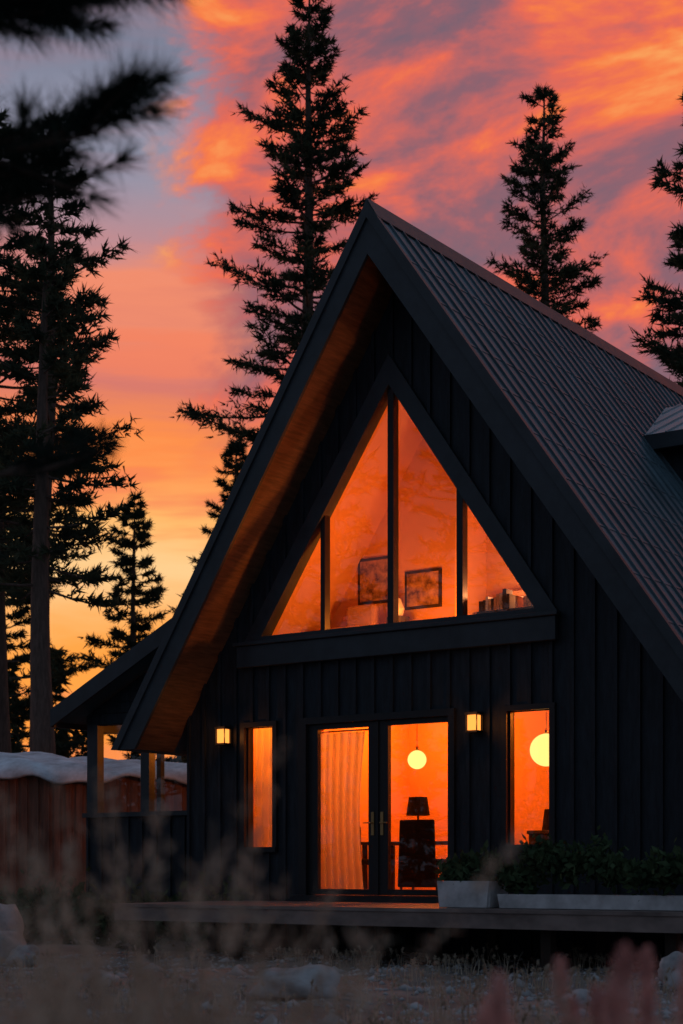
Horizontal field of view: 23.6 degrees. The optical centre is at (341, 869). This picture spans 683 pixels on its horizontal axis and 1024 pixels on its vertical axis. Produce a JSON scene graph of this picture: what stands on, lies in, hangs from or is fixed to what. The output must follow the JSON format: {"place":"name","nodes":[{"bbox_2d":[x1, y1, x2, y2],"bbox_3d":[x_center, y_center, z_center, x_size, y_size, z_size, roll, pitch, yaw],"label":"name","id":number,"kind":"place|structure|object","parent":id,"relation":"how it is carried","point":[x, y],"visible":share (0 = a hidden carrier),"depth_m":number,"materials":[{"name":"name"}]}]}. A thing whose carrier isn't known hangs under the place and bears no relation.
{"place":"outdoors","nodes":[
{"label":"outdoors","id":0,"kind":"place"},
{"bbox_2d":[0,740,605,1023],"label":"meadow grass","id":1,"kind":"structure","parent":0,"point":[174,992],"depth_m":2.95,"materials":[{"name":"beige plant"}]},
{"bbox_2d":[0,930,681,1023],"bbox_3d":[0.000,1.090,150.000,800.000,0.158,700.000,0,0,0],"label":"ground","id":2,"kind":"structure","parent":0,"point":[403,994],"depth_m":16.08,"materials":[{"name":"grey gravel"}]},
{"bbox_2d":[0,931,25,959],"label":"rock","id":3,"kind":"object","parent":2,"relation":"on","point":[8,935],"visible":0.3,"depth_m":20.02,"materials":[{"name":"stone"}]},
{"bbox_2d":[0,903,26,943],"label":"rock","id":4,"kind":"object","parent":2,"relation":"on","point":[5,917],"visible":0.3,"depth_m":21.30,"materials":[{"name":"stone"}]},
{"bbox_2d":[5,944,41,966],"bbox_3d":[-3.695,1.000,19.002,0.453,0.273,0.514,0,0,-17],"label":"rock","id":5,"kind":"object","parent":2,"relation":"on","point":[26,950],"visible":0.45,"depth_m":18.88,"materials":[{"name":"stone"}]},
{"bbox_2d":[3,455,101,754],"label":"conifer tree","id":6,"kind":"object","parent":2,"relation":"on","point":[20,706],"visible":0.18,"depth_m":51.78,"materials":[{"name":"green plant"}]},
{"bbox_2d":[0,109,135,751],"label":"conifer tree","id":7,"kind":"object","parent":2,"relation":"on","point":[83,349],"visible":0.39,"depth_m":37.54,"materials":[{"name":"green plant"}]},
{"bbox_2d":[0,238,141,753],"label":"conifer tree","id":8,"kind":"object","parent":2,"relation":"on","point":[43,731],"visible":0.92,"depth_m":34.00,"materials":[{"name":"green plant"}]},
{"bbox_2d":[0,107,143,752],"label":"conifer tree","id":9,"kind":"object","parent":2,"relation":"on","point":[5,739],"visible":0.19,"depth_m":39.82,"materials":[{"name":"green plant"}]},
{"bbox_2d":[0,751,186,902],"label":"storage shed","id":10,"kind":"structure","parent":2,"relation":"on","point":[27,779],"depth_m":29.56,"materials":[{"name":"brown wood"}]},
{"bbox_2d":[8,646,186,762],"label":"distant forest","id":11,"kind":"object","parent":2,"relation":"on","point":[63,734],"visible":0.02,"depth_m":67.60,"materials":[{"name":"plant"}]},
{"bbox_2d":[79,970,119,986],"bbox_3d":[-2.292,1.022,15.393,0.344,0.165,0.419,0,0,38],"label":"rock","id":12,"kind":"object","parent":2,"relation":"on","point":[111,977],"visible":0.16,"depth_m":15.35,"materials":[{"name":"stone"}]},
{"bbox_2d":[0,0,204,492],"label":"pine tree","id":13,"kind":"object","parent":2,"relation":"on","point":[110,104],"visible":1,"depth_m":5.68,"materials":[{"name":"green plant"}]},
{"bbox_2d":[76,488,184,762],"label":"conifer tree","id":14,"kind":"object","parent":2,"relation":"on","point":[143,624],"visible":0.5,"depth_m":54.80,"materials":[{"name":"green plant"}]},
{"bbox_2d":[0,857,264,953],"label":"foundation shrubs","id":15,"kind":"object","parent":2,"relation":"on","point":[103,925],"visible":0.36,"depth_m":22.89,"materials":[{"name":"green plant"}]},
{"bbox_2d":[82,672,186,940],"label":"sunroom","id":16,"kind":"structure","parent":2,"relation":"on","point":[108,716],"depth_m":24.92,"materials":[{"name":"paint"}]},
{"bbox_2d":[50,618,171,730],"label":"sunroom roof","id":17,"kind":"structure","parent":16,"relation":"attached to","point":[74,709],"depth_m":24.78,"materials":[{"name":"black metal"}]},
{"bbox_2d":[162,436,248,759],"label":"conifer tree","id":18,"kind":"object","parent":2,"relation":"on","point":[236,449],"visible":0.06,"depth_m":61.98,"materials":[{"name":"green plant"}]},
{"bbox_2d":[169,0,379,532],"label":"conifer tree","id":19,"kind":"object","parent":2,"relation":"on","point":[292,154],"visible":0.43,"depth_m":49.32,"materials":[{"name":"green plant"}]},
{"bbox_2d":[249,964,339,998],"bbox_3d":[-0.377,0.956,13.992,0.795,0.299,0.562,0,0,31],"label":"rock","id":20,"kind":"object","parent":2,"relation":"on","point":[332,977],"visible":0.49,"depth_m":13.82,"materials":[{"name":"stone"}]},
{"bbox_2d":[114,900,682,969],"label":"wooden deck","id":21,"kind":"structure","parent":2,"relation":"on","point":[434,918],"depth_m":17.97,"materials":[{"name":"brown wood"}]},
{"bbox_2d":[437,881,507,907],"bbox_3d":[1.448,0.265,18.011,0.659,0.290,0.450,0,0,35],"label":"planter box","id":22,"kind":"object","parent":21,"relation":"on","point":[459,894],"visible":0.73,"depth_m":17.81,"materials":[{"name":"concrete"}]},
{"bbox_2d":[434,839,512,881],"bbox_3d":[1.411,-0.048,18.053,0.921,0.583,0.585,0,0,35],"label":"planter shrub","id":23,"kind":"object","parent":22,"relation":"in","point":[456,868],"visible":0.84,"depth_m":17.92,"materials":[{"name":"green plant"}]},
{"bbox_2d":[497,894,682,910],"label":"planter trough","id":24,"kind":"object","parent":21,"relation":"on","point":[605,902],"visible":1,"depth_m":16.93,"materials":[{"name":"concrete"}]},
{"bbox_2d":[482,825,682,895],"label":"trough shrubs","id":25,"kind":"object","parent":24,"relation":"in","point":[611,868],"visible":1,"depth_m":17.06,"materials":[{"name":"green plant"}]},
{"bbox_2d":[187,291,682,960],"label":"front wall","id":26,"kind":"structure","parent":2,"relation":"on","point":[597,675],"depth_m":20.24,"materials":[{"name":"black wood"}]},
{"bbox_2d":[214,724,231,747],"bbox_3d":[-1.617,-1.840,22.404,0.180,0.320,0.181,0,0,35],"label":"wall lantern","id":27,"kind":"object","parent":26,"relation":"attached to","point":[223,735],"depth_m":22.36,"materials":[{"name":"yellow glass"}]},
{"bbox_2d":[239,721,277,851],"bbox_3d":[-1.093,-1.125,22.229,0.620,1.770,0.195,0,0,35],"label":"side window frame","id":28,"kind":"object","parent":26,"relation":"attached to","point":[262,724],"visible":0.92,"depth_m":22.31,"materials":[{"name":"black metal"}]},
{"bbox_2d":[291,708,455,902],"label":"french doors","id":29,"kind":"structure","parent":26,"relation":"attached to","point":[379,806],"depth_m":21.15,"materials":[{"name":"black metal"}]},
{"bbox_2d":[232,610,560,668],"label":"sill beam","id":30,"kind":"structure","parent":26,"relation":"attached to","point":[490,631],"depth_m":20.73,"materials":[{"name":"paint"}]},
{"bbox_2d":[272,400,521,634],"bbox_3d":[1.501,-5.210,21.710,6.424,4.720,1.830,0,0,35],"label":"loft room","id":31,"kind":"object","parent":26,"relation":"attached to","point":[426,516],"visible":0.18,"depth_m":22.90,"materials":[{"name":"paint"}]},
{"bbox_2d":[332,604,378,628],"bbox_3d":[0.183,-3.375,22.987,0.500,0.750,0.550,0,0,35],"label":"armchair","id":32,"kind":"object","parent":31,"relation":"on","point":[362,615],"visible":0.34,"depth_m":23.05,"materials":[{"name":"fabric"}]},
{"bbox_2d":[358,556,387,604],"bbox_3d":[0.481,-4.140,23.395,0.580,0.660,0.034,0,0,35],"label":"framed picture","id":33,"kind":"object","parent":31,"relation":"attached to","point":[372,580],"visible":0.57,"depth_m":23.39},
{"bbox_2d":[387,598,409,622],"bbox_3d":[0.779,-3.365,22.478,0.320,0.730,0.320,0,0,35],"label":"table lamp","id":34,"kind":"object","parent":31,"relation":"on","point":[401,618],"visible":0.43,"depth_m":22.41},
{"bbox_2d":[405,567,441,609],"bbox_3d":[1.145,-3.940,22.931,0.600,0.540,0.034,0,0,35],"label":"framed picture","id":35,"kind":"object","parent":31,"relation":"attached to","point":[423,589],"visible":1,"depth_m":22.91},
{"bbox_2d":[472,590,525,613],"bbox_3d":[2.524,-3.350,21.012,1.300,0.700,1.200,0,0,35],"label":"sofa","id":36,"kind":"object","parent":31,"relation":"on","point":[520,593],"visible":0.06,"depth_m":21.56,"materials":[{"name":"fabric"}]},
{"bbox_2d":[477,589,533,613],"bbox_3d":[2.104,-3.253,20.439,0.830,0.505,0.220,0,0,35],"label":"bookshelf","id":37,"kind":"object","parent":31,"relation":"on","point":[506,600],"visible":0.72,"depth_m":20.40,"materials":[{"name":"paper"}]},
{"bbox_2d":[244,354,558,641],"bbox_3d":[0.678,-4.851,20.992,4.780,3.518,0.190,0,0,35],"label":"gable window frame","id":38,"kind":"object","parent":26,"relation":"attached to","point":[390,387],"visible":0.95,"depth_m":20.97,"materials":[{"name":"black metal"}]},
{"bbox_2d":[464,710,483,735],"bbox_3d":[1.635,-1.820,20.127,0.180,0.320,0.181,0,0,35],"label":"wall lantern","id":39,"kind":"object","parent":26,"relation":"attached to","point":[474,722],"depth_m":20.09,"materials":[{"name":"yellow glass"}]},
{"bbox_2d":[500,702,555,849],"bbox_3d":[2.295,-1.125,19.857,0.730,1.770,0.195,0,0,35],"label":"side window frame","id":40,"kind":"object","parent":26,"relation":"attached to","point":[505,742],"visible":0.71,"depth_m":19.97,"materials":[{"name":"black metal"}]},
{"bbox_2d":[484,83,608,332],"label":"conifer tree","id":41,"kind":"object","parent":2,"relation":"on","point":[541,288],"visible":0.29,"depth_m":49.56,"materials":[{"name":"green plant"}]},
{"bbox_2d":[563,989,592,1003],"bbox_3d":[1.900,1.015,13.006,0.350,0.145,0.316,0,0,8],"label":"rock","id":42,"kind":"object","parent":2,"relation":"on","point":[581,994],"visible":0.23,"depth_m":12.91,"materials":[{"name":"stone"}]},
{"bbox_2d":[628,91,682,386],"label":"conifer tree","id":43,"kind":"object","parent":2,"relation":"on","point":[672,359],"visible":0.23,"depth_m":41.81,"materials":[{"name":"green plant"}]},
{"bbox_2d":[658,951,682,988],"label":"rock","id":44,"kind":"object","parent":2,"relation":"on","point":[671,960],"visible":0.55,"depth_m":14.72,"materials":[{"name":"stone"}]},
{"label":"side walls","id":45,"kind":"object","parent":2,"relation":"on","visible":0},
{"bbox_2d":[119,220,682,755],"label":"metal roof","id":46,"kind":"structure","parent":45,"relation":"attached to","point":[589,412],"depth_m":20.93,"materials":[{"name":"black metal"}]},
{"bbox_2d":[137,257,393,751],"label":"soffit","id":47,"kind":"structure","parent":46,"relation":"attached to","point":[367,303],"depth_m":21.61,"materials":[{"name":"wood"}]},
{"bbox_2d":[111,201,682,749],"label":"bargeboard","id":48,"kind":"object","parent":46,"relation":"attached to","point":[585,535],"visible":1,"depth_m":19.87,"materials":[{"name":"paint"}]},
{"bbox_2d":[363,198,682,395],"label":"ridge cap","id":49,"kind":"object","parent":46,"relation":"on","point":[414,232],"visible":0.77,"depth_m":23.07,"materials":[{"name":"paint"}]},
{"bbox_2d":[643,404,682,480],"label":"dormer","id":50,"kind":"object","parent":46,"relation":"on","point":[664,435],"visible":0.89,"depth_m":23.34,"materials":[{"name":"metal"}]},
{"bbox_2d":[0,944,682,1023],"bbox_3d":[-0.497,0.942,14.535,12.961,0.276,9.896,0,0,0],"label":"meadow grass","id":51,"kind":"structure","parent":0,"point":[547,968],"depth_m":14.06,"materials":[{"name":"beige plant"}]},
{"bbox_2d":[0,0,682,759],"label":"sky","id":52,"kind":"structure","parent":0,"point":[440,83],"materials":[{"name":"orange"}]},
{"bbox_2d":[253,710,548,895],"bbox_3d":[2.321,-1.075,22.113,7.975,3.150,3.430,0,0,35],"label":"ground floor room","id":53,"kind":"object","parent":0,"point":[429,780],"visible":0.09,"depth_m":24.61,"materials":[{"name":"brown wood"}]},
{"bbox_2d":[254,728,271,846],"bbox_3d":[-1.019,-0.836,22.516,0.670,2.332,0.110,0,0,35],"label":"curtain","id":54,"kind":"object","parent":53,"relation":"hanging from","point":[262,744],"visible":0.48,"depth_m":22.55,"materials":[{"name":"white fabric"}]},
{"bbox_2d":[321,729,367,888],"bbox_3d":[-0.003,-0.766,21.780,1.000,2.192,0.110,0,0,35],"label":"curtain","id":55,"kind":"object","parent":53,"relation":"hanging from","point":[341,759],"visible":0.88,"depth_m":21.77,"materials":[{"name":"white fabric"}]},
{"bbox_2d":[360,827,392,888],"bbox_3d":[0.376,-0.125,22.672,0.530,0.950,0.460,0,0,-26],"label":"dining chair","id":56,"kind":"object","parent":53,"relation":"on","point":[364,862],"visible":0.15,"depth_m":22.39,"materials":[{"name":"wood"}]},
{"bbox_2d":[361,841,447,888],"bbox_3d":[1.242,-0.025,23.191,1.900,0.750,0.900,0,0,35],"label":"dining table","id":57,"kind":"object","parent":53,"relation":"on","point":[365,849],"visible":0.2,"depth_m":23.38,"materials":[{"name":"brown wood"}]},
{"bbox_2d":[408,747,425,768],"bbox_3d":[1.041,-1.945,22.538,0.260,1.110,0.260,0,0,35],"label":"pendant lamp","id":58,"kind":"object","parent":53,"relation":"hanging from","point":[416,758],"visible":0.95,"depth_m":22.45,"materials":[{"name":"white glass"}]},
{"bbox_2d":[398,819,446,895],"bbox_3d":[1.112,-0.160,21.971,0.560,1.020,0.530,0,0,26],"label":"chest of drawers","id":59,"kind":"object","parent":53,"relation":"on","point":[417,863],"visible":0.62,"depth_m":21.73,"materials":[{"name":"dark wood"}]},
{"bbox_2d":[406,797,429,819],"bbox_3d":[1.082,-0.715,23.120,0.336,0.630,0.336,0,0,35],"label":"table lamp","id":60,"kind":"object","parent":59,"relation":"on","point":[417,806],"visible":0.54,"depth_m":23.00,"materials":[{"name":"fabric"}]},
{"bbox_2d":[527,809,548,843],"bbox_3d":[3.200,-0.275,22.675,1.140,1.250,0.540,0,0,35],"label":"chair","id":61,"kind":"object","parent":53,"relation":"on","point":[544,831],"visible":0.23,"depth_m":22.75,"materials":[{"name":"wood"}]},
{"bbox_2d":[530,710,548,765],"bbox_3d":[2.679,-1.927,21.391,0.430,1.145,0.430,0,0,35],"label":"pendant lamp","id":62,"kind":"object","parent":53,"relation":"hanging from","point":[539,749],"visible":0.69,"depth_m":21.25,"materials":[{"name":"white glass"}]},
{"bbox_2d":[475,942,682,1023],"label":"pink plume grass","id":63,"kind":"object","parent":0,"point":[617,994],"depth_m":3.13,"materials":[{"name":"pink plant"}]}
]}

